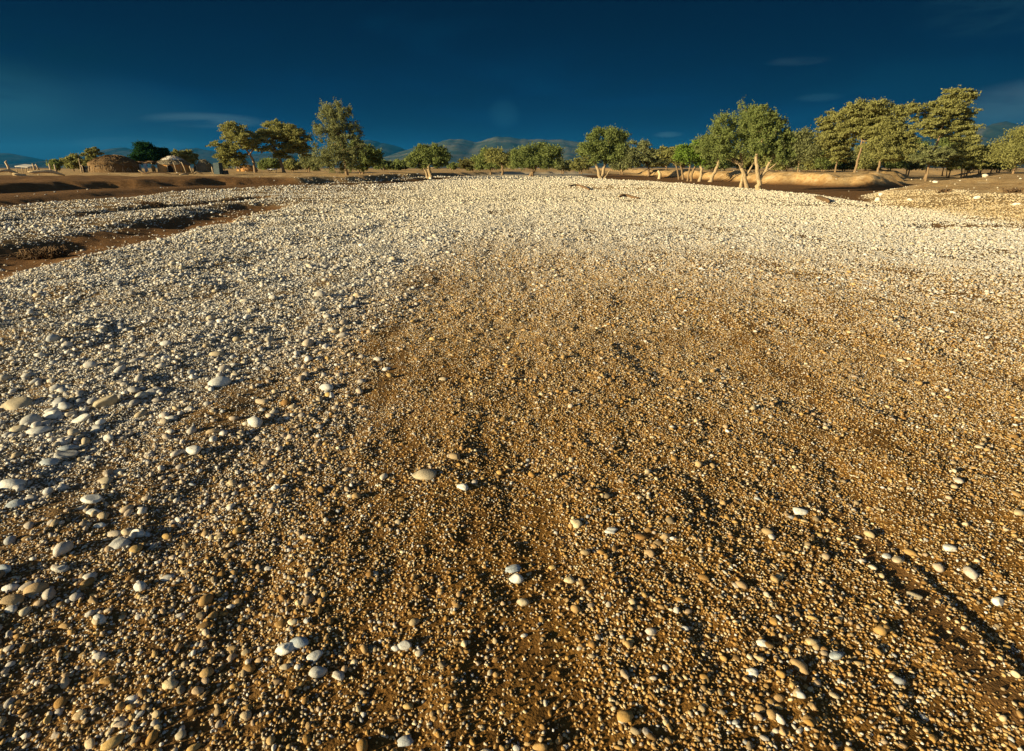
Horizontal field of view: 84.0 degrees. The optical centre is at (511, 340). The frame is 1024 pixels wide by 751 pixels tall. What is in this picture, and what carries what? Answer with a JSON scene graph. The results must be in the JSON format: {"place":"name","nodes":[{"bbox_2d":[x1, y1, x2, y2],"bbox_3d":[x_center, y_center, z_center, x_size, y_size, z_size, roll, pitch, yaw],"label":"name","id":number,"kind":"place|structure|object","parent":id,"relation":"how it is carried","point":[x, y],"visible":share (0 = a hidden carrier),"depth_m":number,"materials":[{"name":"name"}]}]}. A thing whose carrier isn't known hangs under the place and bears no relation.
{"place":"outdoors","nodes":[
{"label":"outdoors","id":0,"kind":"place"},
{"bbox_2d":[135,201,168,208],"bbox_3d":[-15.942,-5.998,25.275,1.390,0.392,0.840,0,17,0],"label":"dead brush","id":1,"kind":"object","parent":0,"point":[157,204],"visible":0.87,"depth_m":25.14,"materials":[{"name":"brown plant"}]},
{"bbox_2d":[0,140,405,167],"bbox_3d":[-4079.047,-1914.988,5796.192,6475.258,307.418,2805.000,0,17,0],"label":"hills","id":2,"kind":"structure","parent":0,"point":[13,160],"depth_m":6229.62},
{"bbox_2d":[302,137,610,167],"bbox_3d":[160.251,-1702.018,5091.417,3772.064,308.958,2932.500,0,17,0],"label":"hills","id":3,"kind":"structure","parent":0,"point":[459,148],"depth_m":5335.44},
{"bbox_2d":[0,168,1023,750],"bbox_3d":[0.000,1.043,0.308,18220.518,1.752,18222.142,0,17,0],"label":"ground","id":4,"kind":"structure","parent":0,"point":[76,186],"depth_m":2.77,"materials":[{"name":"beige gravel"}]},
{"bbox_2d":[0,564,10,573],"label":"cobble","id":5,"kind":"object","parent":4,"relation":"on","point":[6,568],"visible":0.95,"depth_m":2.33,"materials":[{"name":"stone"}]},
{"bbox_2d":[0,594,23,604],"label":"cobble","id":6,"kind":"object","parent":4,"relation":"on","point":[12,599],"visible":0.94,"depth_m":2.15,"materials":[{"name":"stone"}]},
{"bbox_2d":[0,479,26,488],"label":"cobble","id":7,"kind":"object","parent":4,"relation":"on","point":[7,483],"visible":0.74,"depth_m":2.93,"materials":[{"name":"stone"}]},
{"bbox_2d":[5,499,24,507],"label":"cobble","id":8,"kind":"object","parent":4,"relation":"on","point":[14,503],"visible":1,"depth_m":2.77,"materials":[{"name":"stone"}]},
{"bbox_2d":[0,396,34,409],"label":"cobble","id":9,"kind":"object","parent":4,"relation":"on","point":[16,403],"visible":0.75,"depth_m":4.04,"materials":[{"name":"stone"}]},
{"bbox_2d":[20,414,43,424],"bbox_3d":[-3.199,0.532,3.787,0.127,0.082,0.084,-9,19,-27],"label":"cobble","id":10,"kind":"object","parent":4,"relation":"on","point":[31,418],"visible":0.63,"depth_m":3.76,"materials":[{"name":"stone"}]},
{"bbox_2d":[3,244,74,259],"bbox_3d":[-9.930,-1.847,12.005,1.091,0.284,0.843,0,17,0],"label":"dead brush","id":11,"kind":"object","parent":4,"relation":"on","point":[44,252],"visible":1,"depth_m":11.88,"materials":[{"name":"brown plant"}]},
{"bbox_2d":[26,426,53,434],"bbox_3d":[-3.035,0.584,3.658,0.142,0.060,0.095,-10,20,-31],"label":"cobble","id":12,"kind":"object","parent":4,"relation":"on","point":[40,430],"visible":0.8,"depth_m":3.63,"materials":[{"name":"stone"}]},
{"bbox_2d":[27,170,64,175],"bbox_3d":[-49.458,-17.742,60.410,3.092,0.667,0.473,-12,21,-35],"label":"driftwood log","id":13,"kind":"object","parent":4,"relation":"on","point":[44,171],"visible":0.99,"depth_m":60.22,"materials":[{"name":"brown wood"}]},
{"bbox_2d":[39,458,59,465],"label":"cobble","id":14,"kind":"object","parent":4,"relation":"on","point":[49,461],"visible":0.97,"depth_m":3.19,"materials":[{"name":"stone"}]},
{"bbox_2d":[43,410,62,418],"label":"cobble","id":15,"kind":"object","parent":4,"relation":"on","point":[53,414],"visible":0.91,"depth_m":3.85,"materials":[{"name":"stone"}]},
{"bbox_2d":[45,159,63,171],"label":"acacia tree","id":16,"kind":"object","parent":4,"relation":"on","point":[56,162],"visible":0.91,"depth_m":106.47,"materials":[{"name":"green plant"}]},
{"bbox_2d":[54,565,69,572],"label":"cobble","id":17,"kind":"object","parent":4,"relation":"on","point":[61,568],"visible":1,"depth_m":2.34,"materials":[{"name":"stone"}]},
{"bbox_2d":[53,450,78,458],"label":"cobble","id":18,"kind":"object","parent":4,"relation":"on","point":[64,454],"visible":0.87,"depth_m":3.30,"materials":[{"name":"stone"}]},
{"bbox_2d":[57,445,79,450],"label":"cobble","id":19,"kind":"object","parent":4,"relation":"on","point":[68,447],"visible":0.77,"depth_m":3.37,"materials":[{"name":"stone"}]},
{"bbox_2d":[59,152,81,170],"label":"acacia tree","id":20,"kind":"object","parent":4,"relation":"on","point":[70,159],"visible":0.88,"depth_m":113.94,"materials":[{"name":"green plant"}]},
{"bbox_2d":[72,413,90,422],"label":"cobble","id":21,"kind":"object","parent":4,"relation":"on","point":[83,417],"visible":0.96,"depth_m":3.79,"materials":[{"name":"stone"}]},
{"bbox_2d":[76,147,104,165],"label":"acacia tree","id":22,"kind":"object","parent":4,"relation":"on","point":[92,152],"visible":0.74,"depth_m":113.55,"materials":[{"name":"green plant"}]},
{"bbox_2d":[80,494,102,503],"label":"cobble","id":23,"kind":"object","parent":4,"relation":"on","point":[92,498],"visible":1,"depth_m":2.81,"materials":[{"name":"stone"}]},
{"bbox_2d":[91,424,103,431],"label":"cobble","id":24,"kind":"object","parent":4,"relation":"on","point":[96,427],"visible":0.97,"depth_m":3.67,"materials":[{"name":"stone"}]},
{"bbox_2d":[93,614,105,623],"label":"cobble","id":25,"kind":"object","parent":4,"relation":"on","point":[102,617],"visible":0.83,"depth_m":2.09,"materials":[{"name":"stone"}]},
{"bbox_2d":[92,394,117,407],"bbox_3d":[-2.873,0.449,4.012,0.155,0.115,0.091,0,17,0],"label":"cobble","id":26,"kind":"object","parent":4,"relation":"on","point":[110,400],"visible":0.82,"depth_m":3.99,"materials":[{"name":"stone"}]},
{"bbox_2d":[98,477,112,483],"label":"cobble","id":27,"kind":"object","parent":4,"relation":"on","point":[108,480],"visible":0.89,"depth_m":3.00,"materials":[{"name":"stone"}]},
{"bbox_2d":[87,155,141,172],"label":"hut","id":28,"kind":"object","parent":4,"relation":"on","point":[112,164],"visible":0.99,"depth_m":85.80,"materials":[{"name":"brown wicker"}]},
{"bbox_2d":[108,536,131,548],"bbox_3d":[-1.732,0.900,2.516,0.086,0.041,0.069,0,17,0],"label":"cobble","id":29,"kind":"object","parent":4,"relation":"on","point":[119,542],"visible":0.97,"depth_m":2.50,"materials":[{"name":"stone"}]},
{"bbox_2d":[130,529,145,536],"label":"cobble","id":30,"kind":"object","parent":4,"relation":"on","point":[140,532],"visible":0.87,"depth_m":2.58,"materials":[{"name":"stone"}]},
{"bbox_2d":[133,581,146,591],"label":"cobble","id":31,"kind":"object","parent":4,"relation":"on","point":[139,586],"visible":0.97,"depth_m":2.25,"materials":[{"name":"stone"}]},
{"bbox_2d":[127,139,162,165],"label":"shade tree","id":32,"kind":"object","parent":4,"relation":"on","point":[144,151],"visible":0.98,"depth_m":117.92,"materials":[{"name":"green plant"}]},
{"bbox_2d":[154,146,175,164],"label":"shade tree","id":33,"kind":"object","parent":4,"relation":"on","point":[165,152],"visible":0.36,"depth_m":121.26,"materials":[{"name":"green plant"}]},
{"bbox_2d":[155,155,190,172],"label":"hut","id":34,"kind":"object","parent":4,"relation":"on","point":[165,164],"visible":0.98,"depth_m":90.18,"materials":[{"name":"fabric"}]},
{"bbox_2d":[170,149,198,164],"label":"acacia tree","id":35,"kind":"object","parent":4,"relation":"on","point":[189,156],"visible":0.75,"depth_m":125.05,"materials":[{"name":"green plant"}]},
{"bbox_2d":[193,159,213,172],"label":"hut","id":36,"kind":"object","parent":4,"relation":"on","point":[202,165],"visible":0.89,"depth_m":92.83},
{"bbox_2d":[213,163,222,173],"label":"stone block","id":37,"kind":"structure","parent":4,"relation":"on","point":[217,168],"depth_m":72.50,"materials":[{"name":"grey stone"}]},
{"bbox_2d":[208,376,230,386],"bbox_3d":[-2.267,0.328,4.409,0.151,0.086,0.131,0,17,0],"label":"cobble","id":38,"kind":"object","parent":4,"relation":"on","point":[219,381],"visible":0.82,"depth_m":4.38,"materials":[{"name":"stone"}]},
{"bbox_2d":[205,120,272,172],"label":"acacia tree","id":39,"kind":"object","parent":4,"relation":"on","point":[227,150],"visible":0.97,"depth_m":92.07,"materials":[{"name":"green plant"}]},
{"bbox_2d":[236,165,257,171],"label":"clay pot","id":40,"kind":"object","parent":4,"relation":"on","point":[248,168],"visible":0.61,"depth_m":105.93,"materials":[{"name":"ceramic"}]},
{"bbox_2d":[255,157,280,170],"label":"bush","id":41,"kind":"object","parent":4,"relation":"on","point":[267,163],"visible":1,"depth_m":111.68,"materials":[{"name":"green plant"}]},
{"bbox_2d":[248,119,314,172],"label":"acacia tree","id":42,"kind":"object","parent":4,"relation":"on","point":[289,134],"visible":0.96,"depth_m":95.23,"materials":[{"name":"green plant"}]},
{"bbox_2d":[275,642,293,655],"bbox_3d":[-0.786,1.072,1.970,0.066,0.040,0.047,0,17,0],"label":"cobble","id":43,"kind":"object","parent":4,"relation":"on","point":[284,648],"visible":0.98,"depth_m":1.96,"materials":[{"name":"stone"}]},
{"bbox_2d":[283,158,303,170],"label":"bush","id":44,"kind":"object","parent":4,"relation":"on","point":[290,164],"visible":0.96,"depth_m":118.80,"materials":[{"name":"green plant"}]},
{"bbox_2d":[290,636,308,649],"bbox_3d":[-0.746,1.063,1.992,0.072,0.039,0.048,0,17,0],"label":"cobble","id":45,"kind":"object","parent":4,"relation":"on","point":[299,641],"visible":0.85,"depth_m":1.98,"materials":[{"name":"stone"}]},
{"bbox_2d":[297,153,320,171],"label":"bush","id":46,"kind":"object","parent":4,"relation":"on","point":[305,160],"visible":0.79,"depth_m":106.28,"materials":[{"name":"green plant"}]},
{"bbox_2d":[306,650,322,660],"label":"cobble","id":47,"kind":"object","parent":4,"relation":"on","point":[316,655],"visible":1,"depth_m":1.93,"materials":[{"name":"stone"}]},
{"bbox_2d":[309,666,327,677],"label":"cobble","id":48,"kind":"object","parent":4,"relation":"on","point":[317,671],"visible":1,"depth_m":1.87,"materials":[{"name":"stone"}]},
{"bbox_2d":[319,384,333,390],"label":"cobble","id":49,"kind":"object","parent":4,"relation":"on","point":[325,387],"visible":0.92,"depth_m":4.26,"materials":[{"name":"stone"}]},
{"bbox_2d":[307,97,367,174],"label":"tall tree","id":50,"kind":"object","parent":4,"relation":"on","point":[337,148],"visible":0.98,"depth_m":71.09,"materials":[{"name":"green plant"}]},
{"bbox_2d":[346,135,384,173],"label":"mopane tree","id":51,"kind":"object","parent":4,"relation":"on","point":[373,157],"visible":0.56,"depth_m":83.32,"materials":[{"name":"green plant"}]},
{"bbox_2d":[373,159,395,169],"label":"bush","id":52,"kind":"object","parent":4,"relation":"on","point":[388,165],"visible":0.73,"depth_m":142.45,"materials":[{"name":"green plant"}]},
{"bbox_2d":[393,159,408,169],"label":"bush","id":53,"kind":"object","parent":4,"relation":"on","point":[400,164],"visible":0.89,"depth_m":146.83,"materials":[{"name":"green plant"}]},
{"bbox_2d":[397,640,411,649],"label":"cobble","id":54,"kind":"object","parent":4,"relation":"on","point":[404,645],"visible":0.99,"depth_m":1.97,"materials":[{"name":"stone"}]},
{"bbox_2d":[412,469,436,479],"bbox_3d":[-0.476,0.729,3.084,0.136,0.047,0.107,0,17,0],"label":"cobble","id":55,"kind":"object","parent":4,"relation":"on","point":[426,474],"visible":1,"depth_m":3.06,"materials":[{"name":"stone"}]},
{"bbox_2d":[402,142,452,178],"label":"mopane tree","id":56,"kind":"object","parent":4,"relation":"on","point":[425,156],"visible":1,"depth_m":91.64,"materials":[{"name":"green plant"}]},
{"bbox_2d":[457,155,481,171],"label":"acacia tree","id":57,"kind":"object","parent":4,"relation":"on","point":[466,163],"visible":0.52,"depth_m":134.69,"materials":[{"name":"green plant"}]},
{"bbox_2d":[470,145,501,174],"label":"acacia tree","id":58,"kind":"object","parent":4,"relation":"on","point":[479,159],"visible":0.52,"depth_m":127.05,"materials":[{"name":"green plant"}]},
{"bbox_2d":[483,146,519,174],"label":"acacia tree","id":59,"kind":"object","parent":4,"relation":"on","point":[497,156],"visible":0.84,"depth_m":121.30,"materials":[{"name":"green plant"}]},
{"bbox_2d":[505,564,520,572],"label":"cobble","id":60,"kind":"object","parent":4,"relation":"on","point":[513,568],"visible":1,"depth_m":2.35,"materials":[{"name":"stone"}]},
{"bbox_2d":[509,573,522,583],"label":"cobble","id":61,"kind":"object","parent":4,"relation":"on","point":[516,578],"visible":1,"depth_m":2.29,"materials":[{"name":"stone"}]},
{"bbox_2d":[517,598,528,605],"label":"cobble","id":62,"kind":"object","parent":4,"relation":"on","point":[522,602],"visible":1,"depth_m":2.17,"materials":[{"name":"stone"}]},
{"bbox_2d":[508,141,565,176],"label":"mopane tree","id":63,"kind":"object","parent":4,"relation":"on","point":[543,155],"visible":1,"depth_m":103.43,"materials":[{"name":"green plant"}]},
{"bbox_2d":[554,157,573,173],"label":"bush","id":64,"kind":"object","parent":4,"relation":"on","point":[563,166],"visible":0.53,"depth_m":152.19,"materials":[{"name":"green plant"}]},
{"bbox_2d":[569,155,592,173],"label":"bush","id":65,"kind":"object","parent":4,"relation":"on","point":[578,164],"visible":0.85,"depth_m":142.28,"materials":[{"name":"green plant"}]},
{"bbox_2d":[572,124,632,178],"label":"mopane tree","id":66,"kind":"object","parent":4,"relation":"on","point":[610,150],"visible":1,"depth_m":94.61,"materials":[{"name":"green plant"}]},
{"bbox_2d":[608,160,629,174],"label":"bush","id":67,"kind":"object","parent":4,"relation":"on","point":[617,165],"visible":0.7,"depth_m":141.91,"materials":[{"name":"green plant"}]},
{"bbox_2d":[621,138,669,175],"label":"acacia tree","id":68,"kind":"object","parent":4,"relation":"on","point":[640,153],"visible":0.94,"depth_m":117.95,"materials":[{"name":"green plant"}]},
{"bbox_2d":[643,145,679,169],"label":"acacia tree","id":69,"kind":"object","parent":4,"relation":"on","point":[663,147],"visible":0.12,"depth_m":132.49,"materials":[{"name":"green plant"}]},
{"bbox_2d":[656,146,688,179],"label":"acacia tree","id":70,"kind":"object","parent":4,"relation":"on","point":[668,153],"visible":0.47,"depth_m":87.15,"materials":[{"name":"green plant"}]},
{"bbox_2d":[671,139,709,181],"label":"bright tree","id":71,"kind":"object","parent":4,"relation":"on","point":[685,154],"visible":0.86,"depth_m":75.86,"materials":[{"name":"green plant"}]},
{"bbox_2d":[687,137,710,180],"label":"bright tree","id":72,"kind":"object","parent":4,"relation":"on","point":[691,175],"visible":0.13,"depth_m":77.62,"materials":[{"name":"beige plant"}]},
{"bbox_2d":[695,133,724,181],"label":"mopane tree","id":73,"kind":"object","parent":4,"relation":"on","point":[706,157],"visible":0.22,"depth_m":74.42,"materials":[{"name":"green plant"}]},
{"bbox_2d":[702,159,731,170],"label":"bush","id":74,"kind":"object","parent":4,"relation":"on","point":[724,164],"visible":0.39,"depth_m":112.25,"materials":[{"name":"green plant"}]},
{"bbox_2d":[690,97,784,188],"bbox_3d":[17.535,-15.225,44.141,7.153,7.078,4.993,0,17,0],"label":"mopane tree","id":75,"kind":"object","parent":4,"relation":"on","point":[722,141],"visible":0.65,"depth_m":43.53,"materials":[{"name":"green plant"}]},
{"bbox_2d":[724,154,753,170],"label":"thorn tree","id":76,"kind":"object","parent":4,"relation":"on","point":[745,165],"visible":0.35,"depth_m":113.40,"materials":[{"name":"green plant"}]},
{"bbox_2d":[746,667,758,676],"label":"cobble","id":77,"kind":"object","parent":4,"relation":"on","point":[752,671],"visible":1,"depth_m":1.86,"materials":[{"name":"stone"}]},
{"bbox_2d":[750,156,771,168],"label":"thorn tree","id":78,"kind":"object","parent":4,"relation":"on","point":[761,163],"visible":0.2,"depth_m":109.68,"materials":[{"name":"green plant"}]},
{"bbox_2d":[745,103,798,189],"bbox_3d":[18.520,-13.809,41.015,4.246,6.180,2.878,0,17,0],"label":"mopane tree","id":79,"kind":"object","parent":4,"relation":"on","point":[771,122],"visible":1,"depth_m":40.56,"materials":[{"name":"green plant"}]},
{"bbox_2d":[793,507,807,515],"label":"cobble","id":80,"kind":"object","parent":4,"relation":"on","point":[799,511],"visible":1,"depth_m":2.77,"materials":[{"name":"stone"}]},
{"bbox_2d":[779,125,825,171],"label":"thorn tree","id":81,"kind":"object","parent":4,"relation":"on","point":[805,148],"visible":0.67,"depth_m":78.67,"materials":[{"name":"green plant"}]},
{"bbox_2d":[797,156,820,170],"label":"bush","id":82,"kind":"object","parent":4,"relation":"on","point":[809,165],"visible":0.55,"depth_m":94.19,"materials":[{"name":"green plant"}]},
{"bbox_2d":[810,149,844,170],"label":"bush","id":83,"kind":"object","parent":4,"relation":"on","point":[824,163],"visible":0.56,"depth_m":92.65,"materials":[{"name":"green plant"}]},
{"bbox_2d":[829,651,842,659],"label":"cobble","id":84,"kind":"object","parent":4,"relation":"on","point":[836,655],"visible":1,"depth_m":1.93,"materials":[{"name":"stone"}]},
{"bbox_2d":[812,108,860,171],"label":"thorn tree","id":85,"kind":"object","parent":4,"relation":"on","point":[830,140],"visible":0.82,"depth_m":77.09,"materials":[{"name":"green plant"}]},
{"bbox_2d":[836,150,860,170],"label":"bush","id":86,"kind":"object","parent":4,"relation":"on","point":[850,164],"visible":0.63,"depth_m":94.73,"materials":[{"name":"green plant"}]},
{"bbox_2d":[831,97,896,172],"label":"thorn tree","id":87,"kind":"object","parent":4,"relation":"on","point":[859,115],"visible":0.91,"depth_m":70.17,"materials":[{"name":"green plant"}]},
{"bbox_2d":[854,145,877,170],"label":"thorn tree","id":88,"kind":"object","parent":4,"relation":"on","point":[857,149],"visible":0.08,"depth_m":103.58,"materials":[{"name":"green plant"}]},
{"bbox_2d":[854,152,883,170],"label":"bush","id":89,"kind":"object","parent":4,"relation":"on","point":[866,161],"visible":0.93,"depth_m":90.70,"materials":[{"name":"green plant"}]},
{"bbox_2d":[857,103,924,171],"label":"thorn tree","id":90,"kind":"object","parent":4,"relation":"on","point":[893,139],"visible":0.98,"depth_m":68.88,"materials":[{"name":"green plant"}]},
{"bbox_2d":[875,154,909,170],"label":"bush","id":91,"kind":"object","parent":4,"relation":"on","point":[900,164],"visible":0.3,"depth_m":90.29,"materials":[{"name":"green plant"}]},
{"bbox_2d":[906,591,922,599],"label":"cobble","id":92,"kind":"object","parent":4,"relation":"on","point":[914,594],"visible":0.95,"depth_m":2.22,"materials":[{"name":"stone"}]},
{"bbox_2d":[903,153,926,176],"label":"tree","id":93,"kind":"object","parent":4,"relation":"on","point":[913,165],"visible":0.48,"depth_m":93.22,"materials":[{"name":"plant"}]},
{"bbox_2d":[912,139,931,153],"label":"thorn tree","id":94,"kind":"object","parent":4,"relation":"on","point":[926,143],"visible":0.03,"depth_m":100.59,"materials":[{"name":"green plant"}]},
{"bbox_2d":[906,145,955,180],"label":"thorn tree","id":95,"kind":"object","parent":4,"relation":"on","point":[930,157],"visible":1,"depth_m":67.60,"materials":[{"name":"green plant"}]},
{"bbox_2d":[904,85,985,178],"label":"thorn tree","id":96,"kind":"object","parent":4,"relation":"on","point":[953,107],"visible":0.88,"depth_m":79.69,"materials":[{"name":"green plant"}]},
{"bbox_2d":[929,136,961,175],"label":"thorn tree","id":97,"kind":"object","parent":4,"relation":"on","point":[942,142],"visible":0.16,"depth_m":105.08,"materials":[{"name":"green plant"}]},
{"bbox_2d":[936,162,963,177],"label":"bush","id":98,"kind":"object","parent":4,"relation":"on","point":[950,169],"visible":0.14,"depth_m":91.08,"materials":[{"name":"plant"}]},
{"bbox_2d":[943,544,956,550],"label":"cobble","id":99,"kind":"object","parent":4,"relation":"on","point":[947,547],"visible":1,"depth_m":2.48,"materials":[{"name":"stone"}]},
{"bbox_2d":[944,140,990,178],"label":"thorn tree","id":100,"kind":"object","parent":4,"relation":"on","point":[971,156],"visible":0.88,"depth_m":75.34,"materials":[{"name":"green plant"}]},
{"bbox_2d":[979,142,1005,173],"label":"thorn tree","id":101,"kind":"object","parent":4,"relation":"on","point":[991,166],"visible":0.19,"depth_m":85.59,"materials":[{"name":"green plant"}]},
{"bbox_2d":[991,597,1004,605],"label":"cobble","id":102,"kind":"object","parent":4,"relation":"on","point":[997,601],"visible":1,"depth_m":2.20,"materials":[{"name":"stone"}]},
{"bbox_2d":[983,162,1019,172],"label":"bush","id":103,"kind":"object","parent":4,"relation":"on","point":[1000,169],"visible":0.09,"depth_m":91.70,"materials":[{"name":"green plant"}]},
{"bbox_2d":[985,123,1023,173],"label":"thorn tree","id":104,"kind":"object","parent":4,"relation":"on","point":[1011,149],"visible":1,"depth_m":73.55,"materials":[{"name":"green plant"}]},
{"bbox_2d":[0,0,1023,159],"label":"sky","id":105,"kind":"structure","parent":0,"point":[76,75],"materials":[{"name":"blue"}]},
{"bbox_2d":[629,121,1023,167],"bbox_3d":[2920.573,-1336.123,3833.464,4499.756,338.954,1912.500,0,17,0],"label":"hills","id":106,"kind":"structure","parent":0,"point":[986,133],"depth_m":4182.89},
{"bbox_2d":[1002,187,1023,192],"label":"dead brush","id":107,"kind":"object","parent":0,"point":[1013,190],"visible":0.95,"depth_m":27.91,"materials":[{"name":"brown plant"}]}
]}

